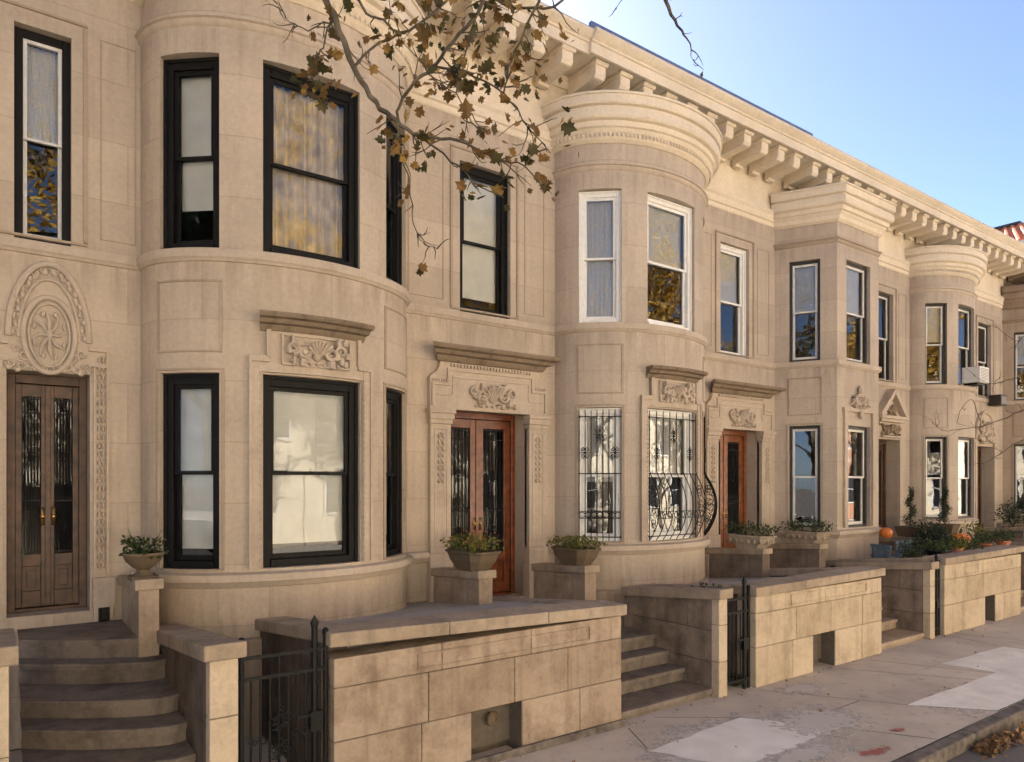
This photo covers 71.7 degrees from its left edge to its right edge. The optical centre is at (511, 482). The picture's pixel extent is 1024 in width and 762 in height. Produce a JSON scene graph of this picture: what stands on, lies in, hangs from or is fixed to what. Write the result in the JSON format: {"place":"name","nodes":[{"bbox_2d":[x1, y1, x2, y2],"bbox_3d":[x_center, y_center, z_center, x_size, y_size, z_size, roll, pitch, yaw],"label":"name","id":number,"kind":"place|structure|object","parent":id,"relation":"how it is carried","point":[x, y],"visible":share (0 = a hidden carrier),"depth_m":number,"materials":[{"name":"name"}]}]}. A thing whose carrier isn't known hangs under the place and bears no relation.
{"place":"outdoors","nodes":[
{"label":"outdoors","id":0,"kind":"place"},
{"bbox_2d":[9,611,1023,761],"bbox_3d":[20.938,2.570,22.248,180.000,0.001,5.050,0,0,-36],"label":"sidewalk","id":1,"kind":"structure","parent":0,"point":[879,688],"depth_m":8.06,"materials":[{"name":"concrete"}]},
{"bbox_2d":[0,628,18,761],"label":"stoop wall","id":2,"kind":"structure","parent":1,"relation":"on","point":[9,651],"depth_m":4.39,"materials":[{"name":"grey stone"}]},
{"bbox_2d":[0,0,140,749],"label":"row house","id":3,"kind":"structure","parent":1,"relation":"on","point":[70,294],"depth_m":7.21,"materials":[{"name":"stone"}]},
{"bbox_2d":[14,26,69,245],"bbox_3d":[-4.699,-3.408,7.094,0.466,2.079,0.178,0,0,-36],"label":"window","id":4,"kind":"structure","parent":3,"relation":"in","point":[41,77],"depth_m":7.13,"materials":[{"name":"black paint"}]},
{"bbox_2d":[7,373,86,613],"bbox_3d":[-4.767,0.106,7.274,0.684,2.387,0.150,0,0,-36],"label":"door","id":5,"kind":"structure","parent":3,"relation":"in","point":[50,579],"depth_m":7.24,"materials":[{"name":"brown wood"}]},
{"bbox_2d":[98,607,109,620],"bbox_3d":[-4.160,1.230,7.228,0.100,0.360,0.035,0,0,-36],"label":"wall grate","id":6,"kind":"object","parent":3,"relation":"attached to","point":[103,613],"visible":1,"depth_m":7.22,"materials":[{"name":"black metal"}]},
{"bbox_2d":[17,619,195,761],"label":"stoop","id":7,"kind":"object","parent":1,"relation":"on","point":[100,691],"visible":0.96,"depth_m":5.84,"materials":[{"name":"brown stone"}]},
{"bbox_2d":[118,575,163,657],"bbox_3d":[-3.636,1.575,6.921,0.240,1.389,1.148,0,0,-36],"label":"pedestal","id":8,"kind":"object","parent":7,"relation":"on","point":[140,608],"visible":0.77,"depth_m":6.50,"materials":[{"name":"brown stone"}]},
{"bbox_2d":[118,529,168,581],"bbox_3d":[-3.464,0.672,6.647,0.410,0.477,0.400,0,0,26],"label":"urn planter","id":9,"kind":"object","parent":8,"relation":"on","point":[143,561],"visible":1,"depth_m":6.57,"materials":[{"name":"stone"}]},
{"bbox_2d":[157,623,246,761],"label":"stoop wall","id":10,"kind":"structure","parent":1,"relation":"on","point":[201,671],"depth_m":5.21,"materials":[{"name":"stone"}]},
{"bbox_2d":[133,0,593,737],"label":"row house","id":11,"kind":"structure","parent":1,"relation":"on","point":[347,412],"depth_m":7.81,"materials":[{"name":"stone"}]},
{"bbox_2d":[163,374,218,568],"bbox_3d":[-3.251,-0.115,7.305,0.630,1.984,0.162,0,0,6],"label":"window","id":12,"kind":"structure","parent":11,"relation":"in","point":[190,494],"depth_m":7.32,"materials":[{"name":"black paint"}]},
{"bbox_2d":[163,57,218,248],"bbox_3d":[-3.251,-3.348,7.305,0.630,1.959,0.162,0,0,6],"label":"window","id":13,"kind":"structure","parent":11,"relation":"in","point":[190,180],"depth_m":7.29,"materials":[{"name":"black paint"}]},
{"bbox_2d":[263,375,357,567],"bbox_3d":[-2.195,-0.115,7.667,1.058,1.984,0.162,0,0,-36],"label":"window","id":14,"kind":"structure","parent":11,"relation":"in","point":[310,426],"depth_m":7.72,"materials":[{"name":"black paint"}]},
{"bbox_2d":[263,63,357,268],"bbox_3d":[-2.215,-3.348,7.694,1.058,1.959,0.230,0,0,-36],"label":"window","id":15,"kind":"structure","parent":11,"relation":"in","point":[310,155],"depth_m":7.76,"materials":[{"name":"black paint"}]},
{"bbox_2d":[386,389,401,556],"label":"window","id":16,"kind":"structure","parent":11,"relation":"in","point":[394,546],"depth_m":8.76,"materials":[{"name":"black paint"}]},
{"bbox_2d":[386,116,401,285],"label":"window","id":17,"kind":"structure","parent":11,"relation":"in","point":[395,212],"depth_m":8.76,"materials":[{"name":"black paint"}]},
{"bbox_2d":[451,412,514,595],"bbox_3d":[-0.527,0.331,10.337,1.324,2.677,0.150,0,0,-36],"label":"door","id":18,"kind":"structure","parent":11,"relation":"in","point":[504,565],"depth_m":10.48,"materials":[{"name":"red wood"}]},
{"bbox_2d":[460,163,507,318],"bbox_3d":[-0.458,-3.408,10.147,0.860,2.079,0.162,0,0,-36],"label":"window","id":19,"kind":"structure","parent":11,"relation":"in","point":[483,266],"depth_m":10.26,"materials":[{"name":"black paint"}]},
{"bbox_2d":[255,597,626,761],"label":"front wall","id":20,"kind":"structure","parent":1,"relation":"on","point":[436,682],"depth_m":6.46,"materials":[{"name":"brown stone"}]},
{"bbox_2d":[238,615,328,761],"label":"iron gate","id":21,"kind":"structure","parent":20,"relation":"attached to","point":[317,718],"depth_m":5.53,"materials":[{"name":"black metal"}]},
{"bbox_2d":[431,567,495,604],"bbox_3d":[-0.652,1.665,9.032,0.270,1.209,1.218,0,0,-36],"label":"pedestal","id":22,"kind":"object","parent":20,"relation":"on","point":[453,585],"visible":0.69,"depth_m":8.79,"materials":[{"name":"brown stone"}]},
{"bbox_2d":[440,530,503,571],"bbox_3d":[-0.489,0.840,8.794,0.590,0.491,0.884,0,0,-36],"label":"planter","id":23,"kind":"object","parent":22,"relation":"on","point":[471,556],"visible":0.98,"depth_m":8.62,"materials":[{"name":"stone"}]},
{"bbox_2d":[531,563,598,599],"bbox_3d":[0.710,1.690,9.998,0.270,1.159,1.248,0,0,-36],"label":"pedestal","id":24,"kind":"object","parent":20,"relation":"on","point":[557,581],"visible":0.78,"depth_m":9.79,"materials":[{"name":"brown stone"}]},
{"bbox_2d":[548,534,608,565],"bbox_3d":[0.876,0.917,9.769,0.542,0.427,0.870,0,0,-36],"label":"planter","id":25,"kind":"object","parent":24,"relation":"on","point":[573,553],"visible":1,"depth_m":9.60,"materials":[{"name":"stone"}]},
{"bbox_2d":[263,0,703,276],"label":"plane tree","id":26,"kind":"object","parent":1,"relation":"on","point":[456,73],"visible":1,"depth_m":4.99,"materials":[{"name":"brown plant"}]},
{"bbox_2d":[466,719,623,761],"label":"pavement edge","id":27,"kind":"object","parent":1,"relation":"on","point":[546,744],"visible":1,"depth_m":6.88,"materials":[{"name":"stone"}]},
{"bbox_2d":[620,626,712,719],"bbox_3d":[0.921,2.280,9.211,1.590,0.621,2.905,0,0,-36],"label":"stoop","id":28,"kind":"object","parent":1,"relation":"on","point":[652,680],"visible":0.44,"depth_m":8.55,"materials":[{"name":"brown stone"}]},
{"bbox_2d":[621,585,732,697],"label":"stoop wall","id":29,"kind":"structure","parent":1,"relation":"on","point":[687,626],"depth_m":8.81,"materials":[{"name":"grey stone"}]},
{"bbox_2d":[690,582,723,587],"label":"shrub","id":30,"kind":"object","parent":29,"relation":"on","point":[713,584],"visible":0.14,"depth_m":9.05,"materials":[{"name":"green plant"}]},
{"bbox_2d":[540,20,819,625],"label":"row house","id":31,"kind":"structure","parent":1,"relation":"on","point":[666,390],"depth_m":10.77,"materials":[{"name":"stone"}]},
{"bbox_2d":[579,408,620,541],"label":"window","id":32,"kind":"structure","parent":31,"relation":"in","point":[608,421],"depth_m":10.59,"materials":[{"name":"white paint"}]},
{"bbox_2d":[579,190,620,322],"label":"window","id":33,"kind":"structure","parent":31,"relation":"in","point":[599,211],"depth_m":10.67,"materials":[{"name":"white paint"}]},
{"bbox_2d":[648,409,691,540],"bbox_3d":[2.365,-0.115,10.970,1.058,1.984,0.178,0,0,-36],"label":"window","id":34,"kind":"structure","parent":31,"relation":"in","point":[652,411],"depth_m":11.13,"materials":[{"name":"white paint"}]},
{"bbox_2d":[648,194,691,330],"bbox_3d":[2.369,-3.348,10.963,1.058,1.959,0.162,0,0,-36],"label":"window","id":35,"kind":"structure","parent":31,"relation":"in","point":[664,216],"depth_m":11.12,"materials":[{"name":"white paint"}]},
{"bbox_2d":[718,430,746,547],"bbox_3d":[4.061,0.331,13.651,1.304,2.677,0.150,0,0,-36],"label":"door","id":36,"kind":"structure","parent":31,"relation":"in","point":[740,437],"depth_m":13.81,"materials":[{"name":"orange wood"}]},
{"bbox_2d":[721,244,745,357],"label":"window","id":37,"kind":"structure","parent":31,"relation":"in","point":[729,255],"depth_m":13.61,"materials":[{"name":"white paint"}]},
{"bbox_2d":[727,673,743,686],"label":"shrub","id":38,"kind":"object","parent":1,"relation":"on","point":[737,683],"visible":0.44,"depth_m":8.96,"materials":[{"name":"green plant"}]},
{"bbox_2d":[630,711,857,761],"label":"cement smear","id":39,"kind":"object","parent":1,"relation":"on","point":[690,733],"visible":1,"depth_m":7.00,"materials":[{"name":"grey concrete"}]},
{"bbox_2d":[652,718,838,761],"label":"concrete patch","id":40,"kind":"object","parent":1,"relation":"on","point":[753,740],"visible":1,"depth_m":7.02,"materials":[{"name":"grey concrete"}]},
{"bbox_2d":[637,566,885,687],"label":"front wall","id":41,"kind":"structure","parent":1,"relation":"on","point":[803,621],"depth_m":9.60,"materials":[{"name":"stone"}]},
{"bbox_2d":[725,577,750,688],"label":"iron gate","id":42,"kind":"structure","parent":41,"relation":"attached to","point":[744,640],"depth_m":8.81,"materials":[{"name":"black metal"}]},
{"bbox_2d":[705,548,772,577],"bbox_3d":[3.920,1.685,12.335,0.270,1.169,1.218,0,0,-36],"label":"pedestal","id":43,"kind":"object","parent":41,"relation":"on","point":[736,563],"visible":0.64,"depth_m":12.18,"materials":[{"name":"grey stone"}]},
{"bbox_2d":[724,519,780,548],"bbox_3d":[4.089,0.883,12.112,0.577,0.495,0.945,0,0,-36],"label":"planter","id":44,"kind":"object","parent":43,"relation":"on","point":[742,539],"visible":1,"depth_m":11.98,"materials":[{"name":"stone"}]},
{"bbox_2d":[520,620,1023,761],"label":"fallen leaves","id":45,"kind":"object","parent":1,"relation":"on","point":[997,743],"visible":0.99,"depth_m":7.22,"materials":[{"name":"brown plant"}]},
{"bbox_2d":[775,682,826,694],"bbox_3d":[3.609,2.567,8.837,1.000,0.001,0.560,0,0,-36],"label":"cement smear","id":46,"kind":"object","parent":1,"relation":"on","point":[803,688],"visible":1,"depth_m":8.83,"materials":[{"name":"beige concrete"}]},
{"bbox_2d":[765,739,848,761],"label":"cement smear","id":47,"kind":"object","parent":1,"relation":"on","point":[803,754],"visible":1,"depth_m":6.70,"materials":[{"name":"grey concrete"}]},
{"bbox_2d":[762,705,875,736],"bbox_3d":[3.308,2.561,7.632,1.500,0.001,1.100,0,0,-36],"label":"cement smear","id":48,"kind":"object","parent":1,"relation":"on","point":[825,719],"visible":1,"depth_m":7.60,"materials":[{"name":"grey concrete"}]},
{"bbox_2d":[628,634,1023,748],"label":"pavement joints","id":49,"kind":"object","parent":1,"relation":"on","point":[842,706],"visible":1,"depth_m":8.09,"materials":[{"name":"concrete"}]},
{"bbox_2d":[860,746,890,755],"bbox_3d":[3.446,2.563,6.757,0.660,0.001,0.240,0,0,-36],"label":"paint spill","id":50,"kind":"object","parent":1,"relation":"on","point":[877,751],"visible":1,"depth_m":6.76,"materials":[{"name":"red paint"}]},
{"bbox_2d":[836,561,938,638],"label":"stoop wall","id":51,"kind":"structure","parent":1,"relation":"on","point":[907,591],"depth_m":11.88,"materials":[{"name":"grey stone"}]},
{"bbox_2d":[881,607,923,649],"bbox_3d":[5.315,2.280,12.385,1.540,0.621,2.905,0,0,-36],"label":"stoop","id":52,"kind":"object","parent":1,"relation":"on","point":[892,635],"visible":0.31,"depth_m":11.52,"materials":[{"name":"stone"}]},
{"bbox_2d":[768,543,827,567],"bbox_3d":[5.266,1.685,13.289,0.270,1.169,1.248,0,0,-36],"label":"pedestal","id":53,"kind":"object","parent":52,"relation":"on","point":[787,555],"visible":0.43,"depth_m":13.09,"materials":[{"name":"grey stone"}]},
{"bbox_2d":[780,518,836,543],"bbox_3d":[5.441,0.889,13.055,0.569,0.483,0.931,0,0,-36],"label":"planter","id":54,"kind":"object","parent":53,"relation":"on","point":[802,536],"visible":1,"depth_m":12.93,"materials":[{"name":"stone"}]},
{"bbox_2d":[825,545,1023,634],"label":"front wall","id":55,"kind":"structure","parent":1,"relation":"on","point":[979,586],"depth_m":12.72,"materials":[{"name":"stone"}]},
{"bbox_2d":[870,544,891,557],"bbox_3d":[7.014,1.605,13.085,0.525,0.930,0.560,0,0,-16],"label":"planter","id":56,"kind":"object","parent":55,"relation":"on","point":[880,551],"visible":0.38,"depth_m":13.02,"materials":[{"name":"blue paint"}]},
{"bbox_2d":[870,540,911,557],"bbox_3d":[7.431,1.585,13.877,0.560,0.930,0.525,0,0,-26],"label":"planter","id":57,"kind":"object","parent":55,"relation":"on","point":[897,554],"visible":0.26,"depth_m":13.59,"materials":[{"name":"blue ceramic"}]},
{"bbox_2d":[879,536,925,555],"bbox_3d":[8.459,1.710,15.614,0.270,1.119,1.218,0,0,-36],"label":"pedestal","id":58,"kind":"object","parent":55,"relation":"on","point":[890,541],"visible":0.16,"depth_m":15.57,"materials":[{"name":"brown stone"}]},
{"bbox_2d":[879,525,892,537],"bbox_3d":[7.447,0.971,14.113,0.250,0.269,0.238,0,0,-36],"label":"pumpkin","id":59,"kind":"object","parent":58,"relation":"on","point":[885,532],"visible":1,"depth_m":14.04,"materials":[{"name":"orange plant"}]},
{"bbox_2d":[894,486,925,536],"bbox_3d":[8.644,0.621,15.372,0.413,1.098,0.515,0,0,-36],"label":"topiary","id":60,"kind":"object","parent":58,"relation":"on","point":[903,531],"visible":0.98,"depth_m":15.33,"materials":[{"name":"plant"}]},
{"bbox_2d":[893,536,925,556],"bbox_3d":[7.408,1.249,13.130,0.544,0.550,0.590,0,0,-36],"label":"shrub","id":61,"kind":"object","parent":55,"relation":"on","point":[915,546],"visible":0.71,"depth_m":13.12,"materials":[{"name":"green plant"}]},
{"bbox_2d":[899,549,925,557],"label":"shrub","id":62,"kind":"object","parent":55,"relation":"on","point":[911,553],"visible":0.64,"depth_m":12.50,"materials":[{"name":"green plant"}]},
{"bbox_2d":[909,518,949,552],"bbox_3d":[8.716,1.081,14.831,0.703,0.783,0.772,0,0,-36],"label":"shrub","id":63,"kind":"object","parent":55,"relation":"on","point":[925,526],"visible":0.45,"depth_m":14.81,"materials":[{"name":"green plant"}]},
{"bbox_2d":[917,524,952,548],"bbox_3d":[8.557,1.150,14.323,0.649,0.665,0.668,0,0,4],"label":"shrub","id":64,"kind":"object","parent":55,"relation":"on","point":[935,534],"visible":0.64,"depth_m":14.30,"materials":[{"name":"green plant"}]},
{"bbox_2d":[931,554,939,635],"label":"iron gate","id":65,"kind":"structure","parent":55,"relation":"attached to","point":[937,601],"depth_m":11.87,"materials":[{"name":"black metal"}]},
{"bbox_2d":[924,539,954,554],"bbox_3d":[7.695,1.186,12.764,0.671,0.328,0.441,0,0,-36],"label":"shrub","id":66,"kind":"object","parent":55,"relation":"on","point":[940,549],"visible":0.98,"depth_m":12.68,"materials":[{"name":"green plant"}]},
{"bbox_2d":[949,539,967,551],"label":"potted plant","id":67,"kind":"object","parent":55,"relation":"on","point":[959,545],"visible":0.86,"depth_m":13.05,"materials":[{"name":"green plant"}]},
{"bbox_2d":[938,532,983,551],"bbox_3d":[8.632,1.206,13.636,0.810,0.537,0.832,0,0,3],"label":"shrub","id":68,"kind":"object","parent":55,"relation":"on","point":[973,545],"visible":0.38,"depth_m":13.54,"materials":[{"name":"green plant"}]},
{"bbox_2d":[951,528,970,546],"bbox_3d":[8.986,1.123,14.201,0.380,0.409,0.361,0,0,-36],"label":"pumpkin","id":69,"kind":"object","parent":55,"relation":"on","point":[961,533],"visible":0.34,"depth_m":14.11,"materials":[{"name":"orange plant"}]},
{"bbox_2d":[959,519,992,544],"bbox_3d":[9.592,1.090,14.715,0.622,0.673,0.675,0,0,-36],"label":"shrub","id":70,"kind":"object","parent":55,"relation":"on","point":[976,528],"visible":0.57,"depth_m":14.68,"materials":[{"name":"green plant"}]},
{"bbox_2d":[972,530,995,547],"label":"potted plant","id":71,"kind":"object","parent":55,"relation":"on","point":[987,537],"visible":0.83,"depth_m":14.11,"materials":[{"name":"green plant"}]},
{"bbox_2d":[893,700,1023,761],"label":"kerb","id":72,"kind":"structure","parent":1,"relation":"on","point":[953,745],"depth_m":7.23,"materials":[{"name":"concrete"}]},
{"bbox_2d":[908,671,1023,709],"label":"concrete patch","id":73,"kind":"object","parent":1,"relation":"on","point":[996,691],"visible":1,"depth_m":8.58,"materials":[{"name":"grey concrete"}]},
{"bbox_2d":[917,318,1023,471],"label":"bare tree","id":74,"kind":"object","parent":1,"relation":"on","point":[986,394],"visible":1,"depth_m":12.70,"materials":[{"name":"brown plant"}]},
{"bbox_2d":[930,682,1019,714],"bbox_3d":[5.674,2.567,8.540,2.600,0.001,1.000,0,0,-36],"label":"cement smear","id":75,"kind":"object","parent":1,"relation":"on","point":[965,708],"visible":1,"depth_m":8.00,"materials":[{"name":"grey concrete"}]},
{"bbox_2d":[941,647,1023,675],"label":"concrete patch","id":76,"kind":"object","parent":1,"relation":"on","point":[1001,660],"visible":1,"depth_m":10.16,"materials":[{"name":"grey concrete"}]},
{"bbox_2d":[984,538,1023,545],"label":"front wall","id":77,"kind":"structure","parent":1,"relation":"on","point":[1018,541],"depth_m":17.29,"materials":[{"name":"stone"}]},
{"bbox_2d":[975,527,1023,539],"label":"pedestal","id":78,"kind":"object","parent":77,"relation":"on","point":[1020,532],"visible":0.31,"depth_m":18.61,"materials":[{"name":"grey stone"}]},
{"bbox_2d":[991,498,1023,526],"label":"shrub","id":79,"kind":"object","parent":78,"relation":"on","point":[1013,515],"visible":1,"depth_m":18.62,"materials":[{"name":"green plant"}]},
{"bbox_2d":[993,221,1023,242],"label":"tiled building","id":80,"kind":"structure","parent":1,"relation":"on","point":[1014,230],"depth_m":28.57,"materials":[{"name":"red brick"}]},
{"bbox_2d":[1021,589,1023,611],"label":"stoop","id":81,"kind":"object","parent":1,"relation":"on","point":[1022,600],"visible":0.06,"depth_m":14.84,"materials":[{"name":"stone"}]},
{"bbox_3d":[14.264,2.279,18.849,1.600,0.621,2.905,0,0,-36],"label":"stoop","id":82,"kind":"object","parent":1,"relation":"on","visible":0},
{"bbox_2d":[996,522,1023,526],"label":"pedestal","id":83,"kind":"object","parent":82,"relation":"on","point":[1006,525],"visible":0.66,"depth_m":20.02,"materials":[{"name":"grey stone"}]},
{"bbox_2d":[541,0,1023,227],"label":"sky","id":84,"kind":"structure","parent":0,"point":[927,94],"materials":[{"name":"blue"}]},
{"bbox_2d":[771,140,953,566],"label":"row house","id":85,"kind":"structure","parent":0,"point":[847,228],"depth_m":14.01,"materials":[{"name":"stone"}]},
{"bbox_2d":[790,426,819,527],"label":"window","id":86,"kind":"structure","parent":85,"relation":"in","point":[793,429],"depth_m":13.88,"materials":[{"name":"grey metal"}]},
{"bbox_2d":[790,260,819,361],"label":"window","id":87,"kind":"structure","parent":85,"relation":"in","point":[804,276],"depth_m":13.97,"materials":[{"name":"grey metal"}]},
{"bbox_2d":[847,316,855,358],"bbox_3d":[7.288,-3.348,15.016,0.117,1.959,0.556,0,0,-8],"label":"window pane","id":88,"kind":"structure","parent":85,"relation":"in","point":[851,322],"depth_m":15.10,"materials":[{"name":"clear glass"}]},
{"bbox_2d":[848,432,855,521],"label":"window","id":89,"kind":"structure","parent":85,"relation":"in","point":[851,435],"depth_m":15.10,"materials":[{"name":"brown"}]},
{"bbox_2d":[846,262,866,363],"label":"window","id":90,"kind":"structure","parent":85,"relation":"in","point":[852,270],"depth_m":14.29,"materials":[{"name":"white wood"}]},
{"bbox_2d":[848,426,866,526],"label":"window","id":91,"kind":"structure","parent":85,"relation":"in","point":[863,431],"depth_m":14.30,"materials":[{"name":"white wood"}]},
{"bbox_2d":[879,441,885,536],"bbox_3d":[8.625,0.331,16.947,1.024,2.677,0.150,0,0,-36],"label":"door","id":92,"kind":"structure","parent":85,"relation":"in","point":[882,444],"depth_m":17.16,"materials":[{"name":"brown wood"}]},
{"bbox_2d":[879,293,888,381],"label":"window","id":93,"kind":"structure","parent":85,"relation":"in","point":[881,296],"depth_m":16.90,"materials":[{"name":"white metal"}]},
{"bbox_2d":[811,207,1023,537],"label":"row house","id":94,"kind":"structure","parent":0,"point":[962,266],"depth_m":17.29,"materials":[{"name":"stone"}]},
{"bbox_2d":[925,437,944,518],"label":"window","id":95,"kind":"structure","parent":94,"relation":"in","point":[942,439],"depth_m":17.18,"materials":[{"name":"white metal"}]},
{"bbox_2d":[925,304,944,384],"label":"window","id":96,"kind":"structure","parent":94,"relation":"in","point":[934,313],"depth_m":17.22,"materials":[{"name":"beige glass"}]},
{"bbox_2d":[958,437,970,517],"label":"window","id":97,"kind":"structure","parent":94,"relation":"in","point":[968,440],"depth_m":17.75,"materials":[{"name":"white metal"}]},
{"bbox_2d":[958,306,970,384],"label":"window","id":98,"kind":"structure","parent":94,"relation":"in","point":[961,309],"depth_m":17.74,"materials":[{"name":"white wood"}]},
{"bbox_2d":[962,366,988,386],"bbox_3d":[11.306,-2.580,17.282,0.548,0.430,0.408,0,0,-36],"label":"air conditioner","id":99,"kind":"object","parent":94,"relation":"attached to","point":[979,372],"visible":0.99,"depth_m":17.13,"materials":[{"name":"white metal"}]},
{"bbox_2d":[978,447,980,526],"bbox_3d":[13.015,0.331,20.118,1.134,2.677,0.150,0,0,-36],"label":"door","id":100,"kind":"structure","parent":94,"relation":"in","point":[979,449],"depth_m":20.37,"materials":[{"name":"brown wood"}]},
{"bbox_2d":[978,324,986,397],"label":"window","id":101,"kind":"structure","parent":94,"relation":"in","point":[980,326],"depth_m":20.16,"materials":[{"name":"white wood"}]},
{"bbox_2d":[989,394,1006,406],"bbox_3d":[13.636,-2.300,19.890,0.400,0.300,0.308,0,0,-36],"label":"air conditioner","id":102,"kind":"object","parent":94,"relation":"attached to","point":[998,400],"depth_m":19.78,"materials":[{"name":"grey metal"}]},
{"bbox_2d":[929,486,960,533],"bbox_3d":[9.978,0.605,16.335,0.408,1.129,0.515,0,0,-36],"label":"topiary","id":103,"kind":"object","parent":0,"point":[952,528],"visible":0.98,"depth_m":16.29,"materials":[{"name":"plant"}]},
{"bbox_2d":[926,273,1023,522],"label":"row house","id":104,"kind":"structure","parent":0,"point":[1012,290],"depth_m":20.54,"materials":[{"name":"grey stone"}]},
{"bbox_2d":[1014,444,1023,512],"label":"window","id":105,"kind":"structure","parent":104,"relation":"in","point":[1016,446],"depth_m":20.51,"materials":[{"name":"white metal"}]},
{"bbox_2d":[1014,332,1023,400],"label":"window","id":106,"kind":"structure","parent":104,"relation":"in","point":[1018,353],"depth_m":20.52,"materials":[{"name":"white glass"}]},
{"bbox_2d":[946,722,1023,761],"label":"road","id":107,"kind":"structure","parent":0,"point":[1016,754],"depth_m":6.99,"materials":[{"name":"grey asphalt"}]},
{"bbox_2d":[992,527,1016,544],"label":"potted plant","id":108,"kind":"object","parent":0,"point":[1000,541],"visible":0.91,"depth_m":14.76,"materials":[{"name":"green plant"}]},
{"bbox_2d":[1013,545,1023,589],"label":"stoop wall","id":109,"kind":"structure","parent":0,"point":[1022,570],"depth_m":15.35,"materials":[{"name":"grey stone"}]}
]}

